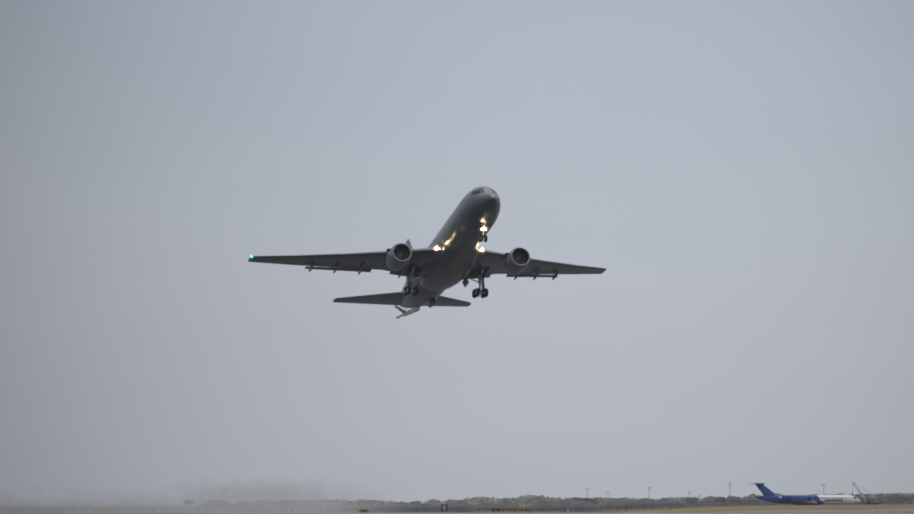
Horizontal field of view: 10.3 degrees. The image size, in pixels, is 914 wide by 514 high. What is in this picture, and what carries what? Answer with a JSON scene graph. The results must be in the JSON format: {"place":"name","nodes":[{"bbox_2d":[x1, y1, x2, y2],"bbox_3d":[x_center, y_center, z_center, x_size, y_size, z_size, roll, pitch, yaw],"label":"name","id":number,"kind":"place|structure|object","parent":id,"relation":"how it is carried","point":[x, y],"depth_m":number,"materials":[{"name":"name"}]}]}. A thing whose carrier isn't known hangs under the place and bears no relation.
{"place":"outdoors","nodes":[
{"label":"outdoors","id":0,"kind":"place"},
{"bbox_2d":[0,485,413,512],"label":"smoke","id":1,"kind":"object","parent":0,"point":[281,499],"depth_m":1500.11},
{"bbox_2d":[0,500,445,501],"bbox_3d":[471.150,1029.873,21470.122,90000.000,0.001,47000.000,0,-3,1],"label":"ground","id":2,"kind":"structure","parent":0,"point":[172,500],"depth_m":22543.80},
{"bbox_2d":[248,186,605,318],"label":"airplane","id":3,"kind":"object","parent":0,"point":[431,274],"depth_m":660.83,"materials":[{"name":"paint"}]},
{"bbox_2d":[0,513,913,513],"bbox_3d":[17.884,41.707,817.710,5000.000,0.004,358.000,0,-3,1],"label":"runway road","id":4,"kind":"structure","parent":0,"point":[456,513],"depth_m":959.63,"materials":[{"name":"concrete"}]},
{"bbox_2d":[0,0,913,499],"label":"sky","id":5,"kind":"structure","parent":0,"point":[739,174],"materials":[{"name":"grey"}]},
{"bbox_2d":[11,502,913,512],"bbox_3d":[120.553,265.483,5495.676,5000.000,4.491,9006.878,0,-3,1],"label":"ground","id":6,"kind":"structure","parent":0,"point":[857,508],"depth_m":1318.80,"materials":[{"name":"brown soil"}]},
{"bbox_2d":[359,509,368,511],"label":"taxi sign","id":7,"kind":"object","parent":6,"relation":"on","point":[363,510],"depth_m":1004.28,"materials":[{"name":"black"}]},
{"bbox_2d":[441,504,447,512],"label":"distance sign","id":8,"kind":"object","parent":6,"relation":"on","point":[444,507],"depth_m":1004.95,"materials":[{"name":"black"}]},
{"bbox_2d":[491,508,532,512],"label":"fence","id":9,"kind":"object","parent":6,"relation":"on","point":[516,510],"depth_m":1002.64,"materials":[{"name":"black metal"}]},
{"bbox_2d":[357,498,740,511],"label":"trees","id":10,"kind":"object","parent":6,"relation":"on","point":[562,504],"depth_m":2370.89,"materials":[{"name":"green plant"}]},
{"bbox_2d":[333,493,913,508],"bbox_3d":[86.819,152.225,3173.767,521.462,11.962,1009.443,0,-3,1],"label":"trees","id":11,"kind":"object","parent":6,"relation":"on","point":[523,501],"depth_m":2883.56,"materials":[{"name":"green plant"}]},
{"bbox_2d":[357,496,913,512],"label":"grass","id":12,"kind":"structure","parent":6,"relation":"on","point":[693,504],"depth_m":1737.12,"materials":[{"name":"grey"}]},
{"bbox_2d":[585,484,842,500],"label":"utility poles","id":13,"kind":"object","parent":6,"relation":"on","point":[697,494],"depth_m":2995.81,"materials":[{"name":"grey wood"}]},
{"bbox_2d":[752,483,859,504],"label":"airplane","id":14,"kind":"object","parent":6,"relation":"on","point":[769,495],"depth_m":1574.64,"materials":[{"name":"blue"}]},
{"bbox_2d":[852,482,878,504],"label":"crane","id":15,"kind":"object","parent":6,"relation":"on","point":[876,502],"depth_m":2193.52,"materials":[{"name":"paint"}]}
]}

